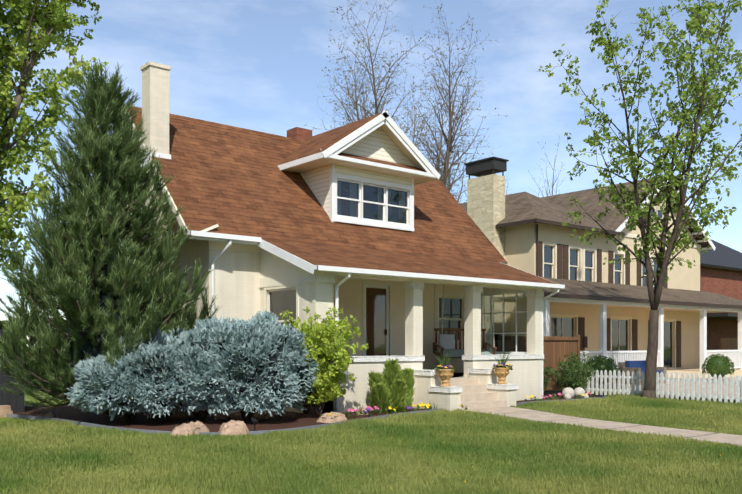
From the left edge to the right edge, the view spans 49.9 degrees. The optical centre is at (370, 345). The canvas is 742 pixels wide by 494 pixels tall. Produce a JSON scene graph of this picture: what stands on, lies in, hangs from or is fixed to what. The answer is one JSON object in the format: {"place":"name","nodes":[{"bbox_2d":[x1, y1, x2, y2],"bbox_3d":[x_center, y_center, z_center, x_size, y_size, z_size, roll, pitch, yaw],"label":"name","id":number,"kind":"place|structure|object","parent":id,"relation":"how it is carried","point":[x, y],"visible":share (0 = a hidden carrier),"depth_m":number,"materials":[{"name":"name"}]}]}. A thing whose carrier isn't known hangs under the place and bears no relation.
{"place":"outdoors","nodes":[
{"label":"outdoors","id":0,"kind":"place"},
{"bbox_2d":[169,243,541,413],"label":"house walls","id":1,"kind":"structure","parent":0,"point":[238,292],"depth_m":17.31,"materials":[{"name":"beige paint"}]},
{"bbox_2d":[127,127,415,242],"bbox_3d":[-1.961,-3.929,21.549,8.450,3.430,5.640,0,0,-40],"label":"house siding","id":2,"kind":"object","parent":1,"relation":"attached to","point":[378,143],"visible":0.19,"depth_m":19.83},
{"bbox_2d":[0,372,741,493],"bbox_3d":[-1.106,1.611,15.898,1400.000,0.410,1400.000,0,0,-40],"label":"lawn","id":3,"kind":"structure","parent":0,"point":[29,399],"depth_m":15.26,"materials":[{"name":"green plant"}]},
{"bbox_2d":[0,324,24,412],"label":"dark shed","id":4,"kind":"structure","parent":3,"relation":"on","point":[15,403],"depth_m":16.28,"materials":[{"name":"metal"}]},
{"bbox_2d":[0,0,108,270],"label":"tree","id":5,"kind":"object","parent":3,"relation":"on","point":[24,73],"visible":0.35,"depth_m":21.46,"materials":[{"name":"green plant"}]},
{"bbox_2d":[13,404,427,431],"bbox_3d":[-3.769,1.396,16.947,8.685,0.020,6.696,0,0,37],"label":"bed","id":6,"kind":"object","parent":3,"relation":"on","point":[265,420],"visible":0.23,"depth_m":15.04,"materials":[{"name":"brown soil"}]},
{"bbox_2d":[0,405,12,417],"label":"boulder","id":7,"kind":"object","parent":6,"relation":"on","point":[5,410],"visible":0.88,"depth_m":15.51,"materials":[{"name":"stone"}]},
{"bbox_2d":[54,130,146,395],"bbox_3d":[-4.971,-1.604,15.138,1.877,5.052,1.974,0,0,-40],"label":"trunk","id":8,"kind":"object","parent":6,"relation":"on","point":[93,352],"visible":0.07,"depth_m":14.50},
{"bbox_2d":[0,59,220,418],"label":"pine","id":9,"kind":"object","parent":6,"relation":"on","point":[71,253],"depth_m":14.38,"materials":[{"name":"green plant"}]},
{"bbox_2d":[140,61,170,324],"bbox_3d":[-4.773,-2.384,17.666,0.510,7.580,0.480,0,0,-40],"label":"chimney","id":10,"kind":"object","parent":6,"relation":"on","point":[155,93],"visible":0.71,"depth_m":17.50,"materials":[{"name":"paint"}]},
{"bbox_2d":[64,309,318,422],"bbox_3d":[-3.157,0.370,14.457,4.476,2.126,2.568,0,0,-14],"label":"blue spruce","id":11,"kind":"object","parent":6,"relation":"on","point":[263,328],"depth_m":13.74,"materials":[{"name":"teal plant"}]},
{"bbox_2d":[43,407,367,436],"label":"bed rocks","id":12,"kind":"object","parent":6,"relation":"on","point":[233,427],"visible":0.52,"depth_m":12.47,"materials":[{"name":"stone"}]},
{"bbox_2d":[7,408,441,435],"bbox_3d":[-3.879,1.391,14.630,10.787,0.100,4.518,0,0,0],"label":"bed edging","id":13,"kind":"object","parent":6,"relation":"on","point":[92,425],"visible":0.4,"depth_m":13.58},
{"bbox_2d":[251,418,257,430],"bbox_3d":[-1.881,1.287,12.853,0.070,0.237,0.137,0,0,-40],"label":"garden light","id":14,"kind":"object","parent":6,"relation":"on","point":[254,421],"visible":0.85,"depth_m":12.83,"materials":[{"name":"metal"}]},
{"bbox_2d":[280,306,368,416],"bbox_3d":[-1.091,0.324,15.409,1.950,2.176,2.134,0,0,-12],"label":"lime shrub","id":15,"kind":"object","parent":6,"relation":"on","point":[326,346],"depth_m":15.10,"materials":[{"name":"green plant"}]},
{"bbox_2d":[125,110,564,411],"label":"house trim","id":16,"kind":"structure","parent":3,"relation":"on","point":[279,283],"depth_m":18.66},
{"bbox_2d":[141,151,170,166],"bbox_3d":[-4.773,-4.054,17.666,0.510,0.320,0.480,0,0,-40],"label":"chimney flashing","id":17,"kind":"object","parent":16,"relation":"attached to","point":[163,155],"visible":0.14,"depth_m":17.50,"materials":[{"name":"white metal"}]},
{"bbox_2d":[173,224,218,241],"bbox_3d":[-5.418,-2.318,18.613,0.720,0.060,6.300,-31,19,-36],"label":"roof gable return","id":18,"kind":"object","parent":16,"relation":"on","point":[210,228],"visible":0.21,"depth_m":16.31,"materials":[{"name":"white"}]},
{"bbox_2d":[129,111,507,264],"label":"main roof","id":19,"kind":"structure","parent":16,"relation":"on","point":[227,181],"depth_m":18.92,"materials":[{"name":"orange"}]},
{"bbox_2d":[128,106,305,143],"bbox_3d":[-1.954,-5.480,21.542,9.750,0.159,0.280,0,0,-40],"label":"ridge cap","id":20,"kind":"object","parent":19,"relation":"on","point":[218,125],"visible":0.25,"depth_m":20.11,"materials":[{"name":"orange"}]},
{"bbox_2d":[279,113,381,164],"bbox_3d":[-1.440,-5.078,20.349,3.350,0.100,2.305,0,34,50],"label":"roof dormer","id":21,"kind":"object","parent":16,"relation":"on","point":[315,144],"visible":0.43,"depth_m":19.91,"materials":[{"name":"orange"}]},
{"bbox_2d":[320,148,425,171],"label":"dormer pent roof","id":22,"kind":"structure","parent":16,"relation":"on","point":[378,161],"depth_m":19.82,"materials":[{"name":"orange"}]},
{"bbox_2d":[366,288,385,355],"bbox_3d":[0.121,-0.372,19.680,0.660,2.065,0.001,0,0,-40],"label":"front door","id":23,"kind":"structure","parent":16,"relation":"attached to","point":[375,319],"depth_m":19.67,"materials":[{"name":"brown wood"}]},
{"bbox_2d":[270,180,526,351],"bbox_3d":[0.727,-1.904,19.242,6.995,4.160,2.090,0,0,-40],"label":"window glass","id":24,"kind":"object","parent":16,"relation":"in","point":[281,301],"depth_m":20.61,"materials":[{"name":"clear glass"}]},
{"bbox_2d":[334,278,463,372],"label":"porch wall","id":25,"kind":"structure","parent":16,"relation":"attached to","point":[350,296],"depth_m":20.14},
{"bbox_2d":[380,119,431,172],"bbox_3d":[-0.035,-5.078,21.526,3.350,0.100,2.272,0,-35,50],"label":"roof dormer","id":26,"kind":"object","parent":16,"relation":"on","point":[390,134],"visible":0.07,"depth_m":20.40,"materials":[{"name":"orange"}]},
{"bbox_2d":[261,238,555,283],"bbox_3d":[1.201,-1.871,18.750,7.740,0.110,2.203,0,20,-40],"label":"porch roof","id":27,"kind":"object","parent":16,"relation":"attached to","point":[335,255],"visible":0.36,"depth_m":18.24,"materials":[{"name":"orange"}]},
{"bbox_2d":[260,248,457,285],"bbox_3d":[0.998,-1.874,18.993,7.210,0.840,2.080,0,0,-40],"label":"beadboard","id":28,"kind":"object","parent":27,"relation":"on","point":[272,265],"visible":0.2,"depth_m":17.06,"materials":[{"name":"beige wood"}]},
{"bbox_2d":[434,284,493,346],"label":"swing ropes","id":29,"kind":"object","parent":28,"relation":"hanging from","point":[442,313],"visible":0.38,"depth_m":20.22,"materials":[{"name":"fabric"}]},
{"bbox_2d":[433,328,496,359],"bbox_3d":[2.376,-0.024,20.207,1.520,0.806,0.630,0,0,-18],"label":"porch swing","id":30,"kind":"object","parent":29,"relation":"hanging from","point":[484,345],"visible":0.44,"depth_m":20.35,"materials":[{"name":"brown wood"}]},
{"bbox_2d":[436,334,491,356],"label":"swing cushions","id":31,"kind":"object","parent":30,"relation":"on","point":[448,340],"visible":0.57,"depth_m":20.20,"materials":[{"name":"fabric"}]},
{"bbox_2d":[300,274,543,392],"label":"stone caps","id":32,"kind":"object","parent":16,"relation":"on","point":[406,285],"visible":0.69,"depth_m":17.73,"materials":[{"name":"white stone"}]},
{"bbox_2d":[437,364,453,386],"bbox_3d":[1.586,0.644,17.030,0.370,0.484,0.379,0,0,-40],"label":"urn","id":33,"kind":"object","parent":32,"relation":"on","point":[445,375],"depth_m":16.92,"materials":[{"name":"beige ceramic"}]},
{"bbox_2d":[434,353,454,371],"bbox_3d":[1.586,0.327,17.026,0.464,0.500,0.484,0,0,-40],"label":"urn plant","id":34,"kind":"object","parent":33,"relation":"on","point":[444,364],"visible":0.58,"depth_m":16.98,"materials":[{"name":"green plant"}]},
{"bbox_2d":[493,362,510,383],"bbox_3d":[3.004,0.638,18.194,0.411,0.495,0.387,0,0,-40],"label":"urn","id":35,"kind":"object","parent":32,"relation":"on","point":[501,374],"depth_m":18.09,"materials":[{"name":"beige ceramic"}]},
{"bbox_2d":[492,352,512,369],"bbox_3d":[2.994,0.334,18.189,0.471,0.499,0.457,0,0,-40],"label":"urn plant","id":36,"kind":"object","parent":35,"relation":"on","point":[504,361],"visible":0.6,"depth_m":18.14,"materials":[{"name":"green plant"}]},
{"bbox_3d":[-2.943,-3.874,22.721,9.750,4.540,0.130,0,44,-40],"label":"roof","id":37,"kind":"object","parent":16,"relation":"attached to","visible":0},
{"bbox_2d":[287,127,311,139],"bbox_3d":[-2.061,-5.394,22.992,0.550,1.600,0.500,0,0,-40],"label":"chimney","id":38,"kind":"object","parent":37,"relation":"on","point":[299,133],"visible":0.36,"depth_m":22.78,"materials":[{"name":"red brick"}]},
{"bbox_2d":[367,358,414,412],"bbox_3d":[0.422,0.865,16.452,1.262,1.215,0.996,0,0,-40],"label":"bush","id":39,"kind":"object","parent":3,"relation":"on","point":[384,396],"depth_m":16.23,"materials":[{"name":"green plant"}]},
{"bbox_2d":[304,0,507,203],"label":"bare tree","id":40,"kind":"object","parent":3,"relation":"on","point":[448,141],"depth_m":43.69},
{"bbox_2d":[441,373,506,409],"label":"steps","id":41,"kind":"structure","parent":3,"relation":"on","point":[475,395],"depth_m":17.86,"materials":[{"name":"concrete"}]},
{"bbox_2d":[473,137,564,196],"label":"bare tree","id":42,"kind":"object","parent":3,"relation":"on","point":[543,177],"depth_m":59.55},
{"bbox_2d":[516,391,605,405],"bbox_3d":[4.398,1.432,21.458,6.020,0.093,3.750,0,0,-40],"label":"bed","id":43,"kind":"object","parent":3,"relation":"on","point":[547,394],"visible":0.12,"depth_m":20.94,"materials":[{"name":"brown soil"}]},
{"bbox_2d":[543,335,579,389],"bbox_3d":[4.856,0.546,22.990,3.750,1.720,0.150,0,0,-40],"label":"cedar screen frame","id":44,"kind":"object","parent":43,"relation":"on","point":[577,337],"visible":0.15,"depth_m":23.55,"materials":[{"name":"brown wood"}]},
{"bbox_2d":[543,340,576,386],"bbox_3d":[4.859,0.571,22.986,3.550,1.430,0.050,0,0,-40],"label":"cedar screen","id":45,"kind":"object","parent":44,"relation":"in","point":[554,351],"visible":0.14,"depth_m":23.43,"materials":[{"name":"brown wood"}]},
{"bbox_2d":[551,358,593,396],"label":"bush branches","id":46,"kind":"object","parent":43,"relation":"on","point":[571,375],"visible":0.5,"depth_m":21.77,"materials":[{"name":"green plant"}]},
{"bbox_2d":[549,352,600,390],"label":"rose bush leaves","id":47,"kind":"object","parent":46,"relation":"on","point":[573,384],"visible":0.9,"depth_m":21.74,"materials":[{"name":"green plant"}]},
{"bbox_2d":[562,387,588,398],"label":"garden stone balls","id":48,"kind":"object","parent":43,"relation":"on","point":[569,393],"visible":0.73,"depth_m":20.29},
{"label":"rose bush stems","id":49,"kind":"object","parent":43,"relation":"on","visible":0},
{"bbox_2d":[559,351,596,388],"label":"rose bush leaves","id":50,"kind":"object","parent":49,"relation":"on","point":[579,360],"visible":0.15,"depth_m":22.82,"materials":[{"name":"green plant"}]},
{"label":"rose bush stems","id":51,"kind":"object","parent":43,"relation":"on","visible":0},
{"bbox_2d":[543,360,553,389],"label":"rose bush leaves","id":52,"kind":"object","parent":51,"relation":"on","point":[548,368],"visible":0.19,"depth_m":21.80,"materials":[{"name":"green plant"}]},
{"bbox_2d":[505,192,741,390],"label":"neighbour walls","id":53,"kind":"structure","parent":3,"relation":"on","point":[520,247],"depth_m":32.80,"materials":[{"name":"beige paint"}]},
{"bbox_2d":[467,174,504,258],"bbox_3d":[4.470,-2.494,30.978,0.680,8.000,1.350,0,0,-40],"label":"stone chimney","id":54,"kind":"object","parent":53,"relation":"attached to","point":[486,203],"visible":0.29,"depth_m":30.55,"materials":[{"name":"beige stone"}]},
{"bbox_2d":[464,156,508,178],"bbox_3d":[4.470,-6.809,30.978,0.880,0.630,1.550,0,0,-40],"label":"chimney cap","id":55,"kind":"object","parent":54,"relation":"on","point":[486,166],"visible":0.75,"depth_m":30.65,"materials":[{"name":"black metal"}]},
{"bbox_2d":[460,192,536,223],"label":"roof","id":56,"kind":"structure","parent":53,"relation":"on","point":[518,207],"depth_m":31.07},
{"bbox_2d":[526,192,614,230],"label":"roof","id":57,"kind":"structure","parent":53,"relation":"on","point":[543,209],"depth_m":31.37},
{"bbox_2d":[541,178,659,234],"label":"neighbour roof","id":58,"kind":"structure","parent":53,"relation":"on","point":[590,200],"depth_m":35.84,"materials":[{"name":"brown"}]},
{"bbox_2d":[538,204,680,366],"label":"window shutters","id":59,"kind":"object","parent":53,"relation":"attached to","point":[562,261],"visible":0.4,"depth_m":32.62,"materials":[{"name":"brown wood"}]},
{"bbox_2d":[495,219,741,347],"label":"neighbour gutters","id":60,"kind":"object","parent":53,"relation":"attached to","point":[585,341],"visible":0.71,"depth_m":29.61,"materials":[{"name":"metal"}]},
{"bbox_2d":[542,206,700,368],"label":"window frames","id":61,"kind":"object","parent":53,"relation":"attached to","point":[629,235],"depth_m":32.08,"materials":[{"name":"beige wood"}]},
{"bbox_2d":[544,209,671,367],"bbox_3d":[8.822,-2.469,32.741,11.003,6.960,3.985,0,0,-15],"label":"window glass","id":62,"kind":"object","parent":61,"relation":"in","point":[561,326],"visible":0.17,"depth_m":33.09,"materials":[{"name":"glass"}]},
{"bbox_2d":[541,277,741,305],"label":"porch roof","id":63,"kind":"structure","parent":53,"relation":"attached to","point":[579,287],"depth_m":31.33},
{"bbox_2d":[542,180,741,371],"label":"white trim","id":64,"kind":"structure","parent":53,"relation":"attached to","point":[735,356],"depth_m":30.61,"materials":[{"name":"white wood"}]},
{"bbox_2d":[664,186,712,250],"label":"trim","id":65,"kind":"structure","parent":53,"relation":"on","point":[698,238],"depth_m":36.99,"materials":[{"name":"brown"}]},
{"bbox_2d":[537,0,741,398],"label":"yard tree","id":66,"kind":"object","parent":3,"relation":"on","point":[693,23],"depth_m":21.26,"materials":[{"name":"green plant"}]},
{"bbox_2d":[580,369,741,402],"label":"picket fence","id":67,"kind":"object","parent":3,"relation":"on","point":[697,380],"visible":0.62,"depth_m":21.82,"materials":[{"name":"white wood"}]},
{"bbox_2d":[700,266,741,349],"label":"brick house","id":68,"kind":"structure","parent":3,"relation":"on","point":[725,282],"depth_m":46.20,"materials":[{"name":"red brick"}]},
{"bbox_2d":[700,239,741,319],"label":"roof","id":69,"kind":"structure","parent":68,"relation":"on","point":[722,256],"depth_m":47.14,"materials":[{"name":"tile"}]},
{"bbox_2d":[719,338,737,368],"bbox_3d":[21.253,0.531,41.217,13.200,1.750,0.080,0,0,-40],"label":"cedar fence","id":70,"kind":"object","parent":3,"relation":"on","point":[728,343],"visible":0.4,"depth_m":37.42,"materials":[{"name":"wood"}]},
{"bbox_2d":[0,0,741,345],"label":"sky","id":71,"kind":"structure","parent":0,"point":[257,65],"materials":[{"name":"blue"}]},
{"bbox_2d":[439,298,461,339],"bbox_3d":[-1.596,-2.094,19.758,8.746,3.910,2.146,0,0,-12],"label":"house glass","id":72,"kind":"object","parent":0,"point":[452,308],"visible":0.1,"depth_m":21.44,"materials":[{"name":"clear glass"}]},
{"bbox_2d":[462,406,741,446],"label":"front walk","id":73,"kind":"structure","parent":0,"point":[536,415],"depth_m":14.37,"materials":[{"name":"concrete"}]},
{"bbox_2d":[503,411,715,437],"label":"walk joints","id":74,"kind":"object","parent":73,"relation":"on","point":[621,427],"visible":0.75,"depth_m":14.05,"materials":[{"name":"grey concrete"}]},
{"bbox_2d":[556,376,741,399],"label":"neighbour patio","id":75,"kind":"structure","parent":0,"point":[706,388],"depth_m":25.15,"materials":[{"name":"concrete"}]},
{"bbox_2d":[590,358,613,384],"bbox_3d":[7.533,0.866,26.141,0.880,0.880,0.880,0,0,-40],"label":"boxwood","id":76,"kind":"object","parent":75,"relation":"on","point":[604,367],"visible":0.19,"depth_m":25.83,"materials":[{"name":"green plant"}]},
{"bbox_2d":[585,355,619,380],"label":"boxwood leaves","id":77,"kind":"object","parent":76,"relation":"on","point":[604,357],"visible":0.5,"depth_m":25.87,"materials":[{"name":"green plant"}]},
{"bbox_2d":[618,362,665,384],"bbox_3d":[9.639,0.991,28.298,1.800,0.770,0.800,0,0,-40],"label":"neighbour sofa","id":78,"kind":"object","parent":75,"relation":"on","point":[621,367],"visible":0.35,"depth_m":27.90,"materials":[{"name":"wicker"}]},
{"bbox_2d":[625,360,662,374],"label":"sofa cushions","id":79,"kind":"object","parent":78,"relation":"on","point":[636,364],"visible":0.43,"depth_m":28.24,"materials":[{"name":"blue fabric"}]},
{"bbox_2d":[706,356,729,377],"bbox_3d":[13.587,0.866,31.215,0.880,0.880,0.880,0,0,-40],"label":"boxwood","id":80,"kind":"object","parent":75,"relation":"on","point":[715,368],"visible":0.54,"depth_m":30.91,"materials":[{"name":"green plant"}]},
{"bbox_2d":[701,353,734,374],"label":"boxwood leaves","id":81,"kind":"object","parent":80,"relation":"on","point":[731,366],"visible":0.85,"depth_m":30.95,"materials":[{"name":"green plant"}]}
]}

